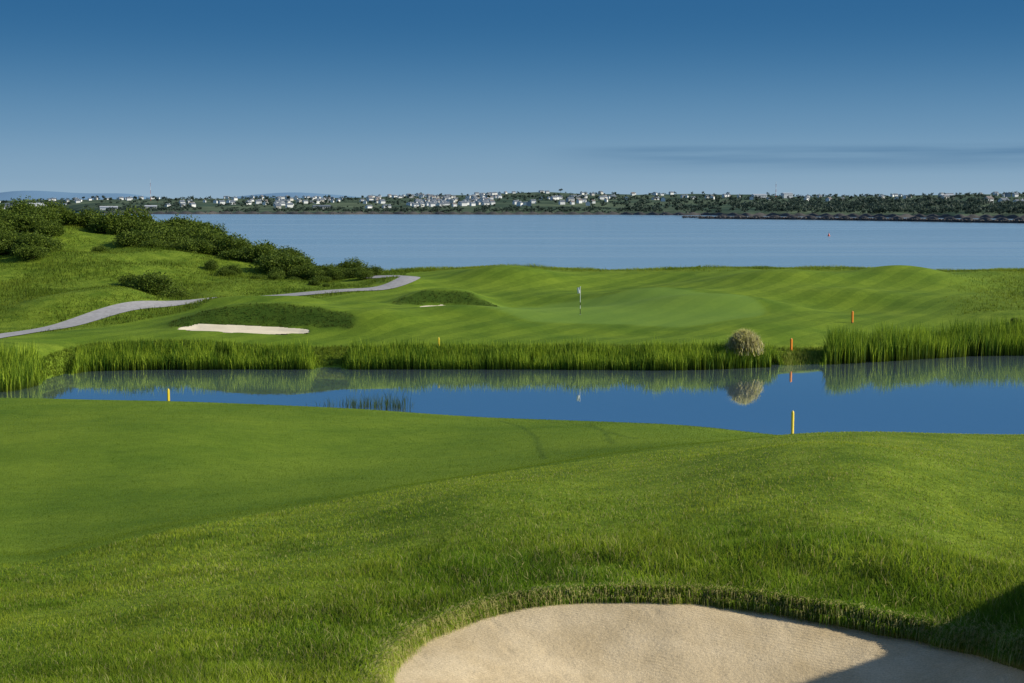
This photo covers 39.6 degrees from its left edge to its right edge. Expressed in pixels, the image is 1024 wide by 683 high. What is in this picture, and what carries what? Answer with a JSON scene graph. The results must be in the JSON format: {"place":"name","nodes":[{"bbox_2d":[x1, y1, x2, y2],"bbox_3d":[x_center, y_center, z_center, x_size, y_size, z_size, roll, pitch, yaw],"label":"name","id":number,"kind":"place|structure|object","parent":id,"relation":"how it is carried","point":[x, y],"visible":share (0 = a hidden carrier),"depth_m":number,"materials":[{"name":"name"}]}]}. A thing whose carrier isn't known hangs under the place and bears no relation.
{"place":"outdoors","nodes":[
{"label":"outdoors","id":0,"kind":"place"},
{"bbox_2d":[0,191,361,200],"bbox_3d":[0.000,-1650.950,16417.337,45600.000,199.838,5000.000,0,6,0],"label":"hills","id":1,"kind":"structure","parent":0,"point":[35,195],"depth_m":15205.42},
{"bbox_2d":[0,275,419,337],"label":"path","id":2,"kind":"structure","parent":0,"point":[115,309],"depth_m":109.57,"materials":[{"name":"grey asphalt"}]},
{"bbox_2d":[0,224,1023,682],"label":"terrain","id":3,"kind":"structure","parent":0,"point":[798,306],"depth_m":41.56,"materials":[{"name":"green plant"}]},
{"bbox_2d":[0,213,16,230],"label":"gorse bush","id":4,"kind":"object","parent":3,"relation":"on","point":[6,222],"visible":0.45,"depth_m":145.87,"materials":[{"name":"green plant"}]},
{"bbox_2d":[0,230,17,253],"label":"gorse bush","id":5,"kind":"object","parent":3,"relation":"on","point":[4,237],"visible":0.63,"depth_m":135.25,"materials":[{"name":"green plant"}]},
{"bbox_2d":[0,234,22,254],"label":"gorse bush","id":6,"kind":"object","parent":3,"relation":"on","point":[5,247],"visible":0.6,"depth_m":134.45,"materials":[{"name":"green plant"}]},
{"bbox_2d":[0,221,22,233],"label":"gorse bush","id":7,"kind":"object","parent":3,"relation":"on","point":[6,228],"visible":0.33,"depth_m":140.88,"materials":[{"name":"green plant"}]},
{"bbox_2d":[0,339,45,391],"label":"reeds","id":8,"kind":"object","parent":3,"relation":"on","point":[23,371],"visible":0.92,"depth_m":83.27,"materials":[{"name":"green plant"}]},
{"bbox_2d":[0,209,46,232],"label":"gorse bush","id":9,"kind":"object","parent":3,"relation":"on","point":[23,220],"visible":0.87,"depth_m":146.99,"materials":[{"name":"green plant"}]},
{"bbox_2d":[10,230,37,236],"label":"gorse bush","id":10,"kind":"object","parent":3,"relation":"on","point":[19,234],"visible":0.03,"depth_m":139.07,"materials":[{"name":"green plant"}]},
{"bbox_2d":[17,224,39,232],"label":"gorse bush","id":11,"kind":"object","parent":3,"relation":"on","point":[29,228],"visible":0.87,"depth_m":146.70,"materials":[{"name":"green plant"}]},
{"bbox_2d":[10,243,51,259],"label":"gorse bush","id":12,"kind":"object","parent":3,"relation":"on","point":[33,251],"visible":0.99,"depth_m":131.31,"materials":[{"name":"green plant"}]},
{"bbox_2d":[5,195,57,213],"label":"gorse bush","id":13,"kind":"object","parent":3,"relation":"on","point":[16,204],"visible":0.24,"depth_m":152.01,"materials":[{"name":"green plant"}]},
{"bbox_2d":[13,203,56,220],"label":"gorse bush","id":14,"kind":"object","parent":3,"relation":"on","point":[27,209],"visible":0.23,"depth_m":150.69,"materials":[{"name":"green plant"}]},
{"bbox_2d":[12,230,62,251],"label":"gorse bush","id":15,"kind":"object","parent":3,"relation":"on","point":[34,238],"visible":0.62,"depth_m":134.28,"materials":[{"name":"green plant"}]},
{"bbox_2d":[18,206,65,224],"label":"gorse bush","id":16,"kind":"object","parent":3,"relation":"on","point":[48,217],"visible":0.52,"depth_m":150.14,"materials":[{"name":"green plant"}]},
{"bbox_2d":[34,219,58,236],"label":"gorse bush","id":17,"kind":"object","parent":3,"relation":"on","point":[41,223],"visible":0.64,"depth_m":146.56,"materials":[{"name":"green plant"}]},
{"bbox_2d":[33,219,65,235],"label":"gorse bush","id":18,"kind":"object","parent":3,"relation":"on","point":[45,228],"visible":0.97,"depth_m":146.03,"materials":[{"name":"green plant"}]},
{"bbox_2d":[40,200,72,212],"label":"gorse bush","id":19,"kind":"object","parent":3,"relation":"on","point":[53,205],"visible":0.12,"depth_m":160.44,"materials":[{"name":"green plant"}]},
{"bbox_2d":[44,234,68,249],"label":"gorse bush","id":20,"kind":"object","parent":3,"relation":"on","point":[58,240],"visible":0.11,"depth_m":140.69,"materials":[{"name":"green plant"}]},
{"bbox_2d":[55,205,80,225],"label":"gorse bush","id":21,"kind":"object","parent":3,"relation":"on","point":[63,211],"visible":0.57,"depth_m":158.14,"materials":[{"name":"green plant"}]},
{"bbox_2d":[59,210,88,224],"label":"gorse bush","id":22,"kind":"object","parent":3,"relation":"on","point":[74,217],"visible":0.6,"depth_m":157.70,"materials":[{"name":"green plant"}]},
{"bbox_2d":[74,207,102,229],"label":"gorse bush","id":23,"kind":"object","parent":3,"relation":"on","point":[89,213],"visible":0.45,"depth_m":158.33,"materials":[{"name":"green plant"}]},
{"bbox_2d":[91,244,110,251],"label":"gorse bush","id":24,"kind":"object","parent":3,"relation":"on","point":[101,248],"visible":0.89,"depth_m":141.52,"materials":[{"name":"green plant"}]},
{"bbox_2d":[86,209,136,234],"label":"gorse bush","id":25,"kind":"object","parent":3,"relation":"on","point":[104,221],"visible":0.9,"depth_m":154.79,"materials":[{"name":"green plant"}]},
{"bbox_2d":[89,218,145,233],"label":"gorse bush","id":26,"kind":"object","parent":3,"relation":"on","point":[123,225],"visible":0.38,"depth_m":155.16,"materials":[{"name":"green plant"}]},
{"bbox_2d":[106,217,146,233],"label":"gorse bush","id":27,"kind":"object","parent":3,"relation":"on","point":[121,223],"visible":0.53,"depth_m":154.75,"materials":[{"name":"green plant"}]},
{"bbox_2d":[112,229,146,247],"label":"gorse bush","id":28,"kind":"object","parent":3,"relation":"on","point":[123,238],"visible":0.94,"depth_m":145.13,"materials":[{"name":"green plant"}]},
{"bbox_2d":[116,273,150,286],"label":"gorse bush","id":29,"kind":"object","parent":3,"relation":"on","point":[125,280],"visible":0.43,"depth_m":122.75,"materials":[{"name":"green plant"}]},
{"bbox_2d":[118,204,156,223],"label":"gorse bush","id":30,"kind":"object","parent":3,"relation":"on","point":[144,216],"visible":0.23,"depth_m":157.95,"materials":[{"name":"green plant"}]},
{"bbox_2d":[126,227,163,246],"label":"gorse bush","id":31,"kind":"object","parent":3,"relation":"on","point":[148,237],"visible":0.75,"depth_m":145.82,"materials":[{"name":"green plant"}]},
{"bbox_2d":[130,222,171,234],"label":"gorse bush","id":32,"kind":"object","parent":3,"relation":"on","point":[144,227],"visible":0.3,"depth_m":153.37,"materials":[{"name":"green plant"}]},
{"bbox_2d":[127,269,177,294],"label":"gorse bush","id":33,"kind":"object","parent":3,"relation":"on","point":[155,283],"visible":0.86,"depth_m":120.49,"materials":[{"name":"green plant"}]},
{"bbox_2d":[134,238,172,248],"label":"gorse bush","id":34,"kind":"object","parent":3,"relation":"on","point":[155,243],"visible":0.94,"depth_m":144.00,"materials":[{"name":"green plant"}]},
{"bbox_2d":[138,219,177,232],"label":"gorse bush","id":35,"kind":"object","parent":3,"relation":"on","point":[154,224],"visible":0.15,"depth_m":154.61,"materials":[{"name":"green plant"}]},
{"bbox_2d":[149,226,194,239],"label":"gorse bush","id":36,"kind":"object","parent":3,"relation":"on","point":[170,232],"visible":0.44,"depth_m":149.58,"materials":[{"name":"green plant"}]},
{"bbox_2d":[157,284,190,298],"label":"gorse bush","id":37,"kind":"object","parent":3,"relation":"on","point":[178,293],"visible":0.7,"depth_m":119.77,"materials":[{"name":"green plant"}]},
{"bbox_2d":[168,243,184,250],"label":"gorse bush","id":38,"kind":"object","parent":3,"relation":"on","point":[172,246],"visible":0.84,"depth_m":144.47,"materials":[{"name":"green plant"}]},
{"bbox_2d":[158,234,196,249],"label":"gorse bush","id":39,"kind":"object","parent":3,"relation":"on","point":[170,239],"visible":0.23,"depth_m":148.17,"materials":[{"name":"green plant"}]},
{"bbox_2d":[164,220,196,230],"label":"gorse bush","id":40,"kind":"object","parent":3,"relation":"on","point":[178,224],"visible":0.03,"depth_m":157.25,"materials":[{"name":"green plant"}]},
{"bbox_2d":[166,214,200,226],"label":"gorse bush","id":41,"kind":"object","parent":3,"relation":"on","point":[183,220],"visible":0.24,"depth_m":158.98,"materials":[{"name":"green plant"}]},
{"bbox_2d":[171,237,200,244],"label":"gorse bush","id":42,"kind":"object","parent":3,"relation":"on","point":[185,241],"visible":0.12,"depth_m":146.85,"materials":[{"name":"green plant"}]},
{"bbox_2d":[162,216,210,227],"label":"gorse bush","id":43,"kind":"object","parent":3,"relation":"on","point":[173,223],"visible":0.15,"depth_m":158.40,"materials":[{"name":"green plant"}]},
{"bbox_2d":[68,336,319,374],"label":"reeds","id":44,"kind":"object","parent":3,"relation":"on","point":[163,357],"visible":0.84,"depth_m":91.89,"materials":[{"name":"green plant"}]},
{"bbox_2d":[177,236,212,252],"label":"gorse bush","id":45,"kind":"object","parent":3,"relation":"on","point":[192,247],"visible":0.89,"depth_m":144.03,"materials":[{"name":"green plant"}]},
{"bbox_2d":[179,224,218,237],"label":"gorse bush","id":46,"kind":"object","parent":3,"relation":"on","point":[194,230],"visible":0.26,"depth_m":150.90,"materials":[{"name":"green plant"}]},
{"bbox_2d":[189,221,218,230],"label":"gorse bush","id":47,"kind":"object","parent":3,"relation":"on","point":[206,225],"visible":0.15,"depth_m":158.56,"materials":[{"name":"green plant"}]},
{"bbox_2d":[194,239,215,254],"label":"gorse bush","id":48,"kind":"object","parent":3,"relation":"on","point":[211,245],"visible":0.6,"depth_m":145.07,"materials":[{"name":"green plant"}]},
{"bbox_2d":[194,227,228,254],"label":"gorse bush","id":49,"kind":"object","parent":3,"relation":"on","point":[211,237],"visible":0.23,"depth_m":148.93,"materials":[{"name":"green plant"}]},
{"bbox_2d":[204,258,219,270],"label":"gorse bush","id":50,"kind":"object","parent":3,"relation":"on","point":[212,265],"visible":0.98,"depth_m":135.30,"materials":[{"name":"green plant"}]},
{"bbox_2d":[197,222,228,236],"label":"gorse bush","id":51,"kind":"object","parent":3,"relation":"on","point":[221,228],"visible":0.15,"depth_m":159.37,"materials":[{"name":"green plant"}]},
{"bbox_2d":[208,244,237,255],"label":"gorse bush","id":52,"kind":"object","parent":3,"relation":"on","point":[219,246],"visible":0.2,"depth_m":145.75,"materials":[{"name":"green plant"}]},
{"bbox_2d":[216,265,230,275],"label":"gorse bush","id":53,"kind":"object","parent":3,"relation":"on","point":[223,270],"visible":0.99,"depth_m":132.27,"materials":[{"name":"green plant"}]},
{"bbox_2d":[212,232,251,256],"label":"gorse bush","id":54,"kind":"object","parent":3,"relation":"on","point":[231,243],"visible":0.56,"depth_m":145.83,"materials":[{"name":"green plant"}]},
{"bbox_2d":[227,270,237,275],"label":"gorse bush","id":55,"kind":"object","parent":3,"relation":"on","point":[231,272],"visible":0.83,"depth_m":132.79,"materials":[{"name":"green plant"}]},
{"bbox_2d":[222,263,243,274],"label":"gorse bush","id":56,"kind":"object","parent":3,"relation":"on","point":[232,267],"visible":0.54,"depth_m":134.65,"materials":[{"name":"green plant"}]},
{"bbox_2d":[215,246,267,259],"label":"gorse bush","id":57,"kind":"object","parent":3,"relation":"on","point":[232,254],"visible":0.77,"depth_m":142.08,"materials":[{"name":"green plant"}]},
{"bbox_2d":[178,324,308,333],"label":"sand","id":58,"kind":"structure","parent":3,"relation":"on","point":[239,329],"depth_m":101.41,"materials":[{"name":"beige sand"}]},
{"bbox_2d":[248,275,261,278],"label":"gorse bush","id":59,"kind":"object","parent":3,"relation":"on","point":[256,276],"visible":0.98,"depth_m":130.74,"materials":[{"name":"green plant"}]},
{"bbox_2d":[241,243,275,261],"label":"gorse bush","id":60,"kind":"object","parent":3,"relation":"on","point":[253,249],"visible":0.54,"depth_m":142.28,"materials":[{"name":"green plant"}]},
{"bbox_2d":[245,239,289,249],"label":"gorse bush","id":61,"kind":"object","parent":3,"relation":"on","point":[267,244],"visible":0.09,"depth_m":147.75,"materials":[{"name":"green plant"}]},
{"bbox_2d":[253,245,288,262],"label":"gorse bush","id":62,"kind":"object","parent":3,"relation":"on","point":[270,247],"visible":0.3,"depth_m":142.52,"materials":[{"name":"green plant"}]},
{"bbox_2d":[265,273,283,279],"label":"gorse bush","id":63,"kind":"object","parent":3,"relation":"on","point":[275,276],"visible":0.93,"depth_m":129.63,"materials":[{"name":"green plant"}]},
{"bbox_2d":[264,265,285,278],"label":"gorse bush","id":64,"kind":"object","parent":3,"relation":"on","point":[279,272],"visible":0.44,"depth_m":134.71,"materials":[{"name":"green plant"}]},
{"bbox_2d":[258,249,293,260],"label":"gorse bush","id":65,"kind":"object","parent":3,"relation":"on","point":[281,254],"visible":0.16,"depth_m":141.87,"materials":[{"name":"green plant"}]},
{"bbox_2d":[247,251,316,272],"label":"gorse bush","id":66,"kind":"object","parent":3,"relation":"on","point":[271,261],"visible":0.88,"depth_m":137.65,"materials":[{"name":"green plant"}]},
{"bbox_2d":[280,245,313,258],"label":"gorse bush","id":67,"kind":"object","parent":3,"relation":"on","point":[300,253],"visible":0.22,"depth_m":145.40,"materials":[{"name":"green plant"}]},
{"bbox_2d":[285,265,309,278],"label":"gorse bush","id":68,"kind":"object","parent":3,"relation":"on","point":[295,272],"visible":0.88,"depth_m":136.00,"materials":[{"name":"green plant"}]},
{"bbox_2d":[293,262,317,277],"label":"gorse bush","id":69,"kind":"object","parent":3,"relation":"on","point":[306,267],"visible":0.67,"depth_m":136.38,"materials":[{"name":"green plant"}]},
{"bbox_2d":[303,266,325,278],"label":"gorse bush","id":70,"kind":"object","parent":3,"relation":"on","point":[313,273],"visible":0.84,"depth_m":135.33,"materials":[{"name":"green plant"}]},
{"bbox_2d":[307,279,321,285],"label":"gorse bush","id":71,"kind":"object","parent":3,"relation":"on","point":[314,282],"visible":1,"depth_m":127.29,"materials":[{"name":"green plant"}]},
{"bbox_2d":[309,275,331,282],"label":"gorse bush","id":72,"kind":"object","parent":3,"relation":"on","point":[325,279],"visible":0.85,"depth_m":133.03,"materials":[{"name":"green plant"}]},
{"bbox_2d":[317,264,341,273],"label":"gorse bush","id":73,"kind":"object","parent":3,"relation":"on","point":[326,269],"visible":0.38,"depth_m":137.36,"materials":[{"name":"green plant"}]},
{"bbox_2d":[327,266,344,280],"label":"gorse bush","id":74,"kind":"object","parent":3,"relation":"on","point":[336,274],"visible":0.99,"depth_m":135.03,"materials":[{"name":"green plant"}]},
{"bbox_2d":[335,261,351,268],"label":"gorse bush","id":75,"kind":"object","parent":3,"relation":"on","point":[340,265],"visible":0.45,"depth_m":139.33,"materials":[{"name":"green plant"}]},
{"bbox_2d":[343,267,366,278],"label":"gorse bush","id":76,"kind":"object","parent":3,"relation":"on","point":[347,273],"visible":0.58,"depth_m":135.99,"materials":[{"name":"green plant"}]},
{"bbox_2d":[341,256,370,268],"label":"gorse bush","id":77,"kind":"object","parent":3,"relation":"on","point":[354,263],"visible":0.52,"depth_m":139.62,"materials":[{"name":"green plant"}]},
{"bbox_2d":[353,269,373,279],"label":"gorse bush","id":78,"kind":"object","parent":3,"relation":"on","point":[362,274],"visible":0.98,"depth_m":134.00,"materials":[{"name":"green plant"}]},
{"bbox_2d":[351,265,387,275],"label":"gorse bush","id":79,"kind":"object","parent":3,"relation":"on","point":[374,269],"visible":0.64,"depth_m":136.72,"materials":[{"name":"green plant"}]},
{"bbox_2d":[0,431,1023,682],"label":"rough grass","id":80,"kind":"structure","parent":3,"relation":"on","point":[384,655],"depth_m":16.11,"materials":[{"name":"green plant"}]},
{"bbox_2d":[0,223,1023,378],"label":"meadow grass","id":81,"kind":"structure","parent":3,"relation":"on","point":[421,269],"depth_m":123.08,"materials":[{"name":"green plant"}]},
{"bbox_2d":[341,335,783,370],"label":"reeds","id":82,"kind":"object","parent":3,"relation":"on","point":[660,356],"visible":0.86,"depth_m":92.13,"materials":[{"name":"green plant"}]},
{"bbox_2d":[577,286,580,314],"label":"golf flagstick","id":83,"kind":"object","parent":3,"relation":"on","point":[579,290],"visible":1,"depth_m":107.77,"materials":[{"name":"white paint"}]},
{"bbox_2d":[393,601,1023,682],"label":"sand","id":84,"kind":"structure","parent":3,"relation":"on","point":[624,642],"depth_m":14.60,"materials":[{"name":"beige sand"}]},
{"bbox_2d":[724,328,765,356],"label":"pampas grass","id":85,"kind":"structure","parent":3,"relation":"on","point":[743,339],"depth_m":92.49,"materials":[{"name":"plant"}]},
{"bbox_2d":[791,411,793,433],"bbox_3d":[12.259,4.071,62.179,0.090,2.147,0.090,-5,7,-40],"label":"marker stake","id":86,"kind":"object","parent":3,"relation":"on","point":[792,422],"visible":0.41,"depth_m":62.10,"materials":[{"name":"yellow paint"}]},
{"bbox_2d":[781,350,829,364],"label":"reeds","id":87,"kind":"object","parent":3,"relation":"on","point":[807,356],"visible":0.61,"depth_m":95.39,"materials":[{"name":"green plant"}]},
{"bbox_2d":[819,313,1023,364],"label":"reeds","id":88,"kind":"object","parent":3,"relation":"on","point":[886,345],"visible":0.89,"depth_m":98.45,"materials":[{"name":"green plant"}]},
{"bbox_2d":[0,354,1023,434],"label":"pond","id":89,"kind":"structure","parent":0,"point":[978,394],"depth_m":80.44,"materials":[{"name":"blue liquid"}]},
{"bbox_2d":[311,391,416,409],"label":"rushes","id":90,"kind":"object","parent":89,"relation":"in","point":[353,402],"visible":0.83,"depth_m":74.82,"materials":[{"name":"green plant"}]},
{"bbox_2d":[0,192,1023,216],"bbox_3d":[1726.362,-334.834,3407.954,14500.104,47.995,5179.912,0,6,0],"label":"shore","id":91,"kind":"structure","parent":0,"point":[208,206],"depth_m":2350.17,"materials":[{"name":"green plant"}]},
{"bbox_2d":[100,206,117,209],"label":"warehouse","id":92,"kind":"structure","parent":91,"relation":"on","point":[105,207],"depth_m":2166.28,"materials":[{"name":"metal"}]},
{"bbox_2d":[285,202,292,207],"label":"house","id":93,"kind":"structure","parent":91,"relation":"on","point":[290,205],"depth_m":2244.09,"materials":[{"name":"stone"}]},
{"bbox_2d":[312,205,330,208],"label":"warehouse","id":94,"kind":"structure","parent":91,"relation":"on","point":[323,206],"depth_m":2136.20,"materials":[{"name":"stone"}]},
{"bbox_2d":[29,191,1023,213],"bbox_3d":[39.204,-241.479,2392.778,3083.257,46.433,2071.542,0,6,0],"label":"distant woodland","id":95,"kind":"object","parent":91,"relation":"on","point":[877,203],"visible":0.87,"depth_m":2013.97,"materials":[{"name":"green plant"}]},
{"bbox_2d":[94,211,1023,221],"bbox_3d":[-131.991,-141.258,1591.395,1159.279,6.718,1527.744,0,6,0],"label":"shore rocks","id":96,"kind":"object","parent":91,"relation":"on","point":[898,219],"visible":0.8,"depth_m":1273.96,"materials":[{"name":"grey stone"}]},
{"bbox_2d":[751,194,766,197],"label":"warehouse","id":97,"kind":"structure","parent":91,"relation":"on","point":[761,195],"depth_m":2878.67,"materials":[{"name":"metal"}]},
{"bbox_2d":[780,193,792,197],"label":"warehouse","id":98,"kind":"structure","parent":91,"relation":"on","point":[787,195],"depth_m":2926.80,"materials":[{"name":"metal"}]},
{"bbox_2d":[0,0,1023,198],"label":"sky","id":99,"kind":"structure","parent":0,"point":[216,99],"materials":[{"name":"blue"}]},
{"bbox_2d":[77,212,1023,269],"bbox_3d":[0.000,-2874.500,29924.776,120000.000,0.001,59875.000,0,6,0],"label":"sea","id":100,"kind":"structure","parent":0,"point":[400,241],"depth_m":551.32,"materials":[{"name":"liquid"}]},
{"bbox_2d":[118,211,1023,218],"bbox_3d":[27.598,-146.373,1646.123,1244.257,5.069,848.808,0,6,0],"label":"shore wall bank","id":101,"kind":"structure","parent":0,"point":[693,213],"depth_m":1909.68,"materials":[{"name":"grey stone"}]},
{"bbox_2d":[696,214,1023,222],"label":"breakwater bank","id":102,"kind":"structure","parent":0,"point":[793,217],"depth_m":1201.46,"materials":[{"name":"grey stone"}]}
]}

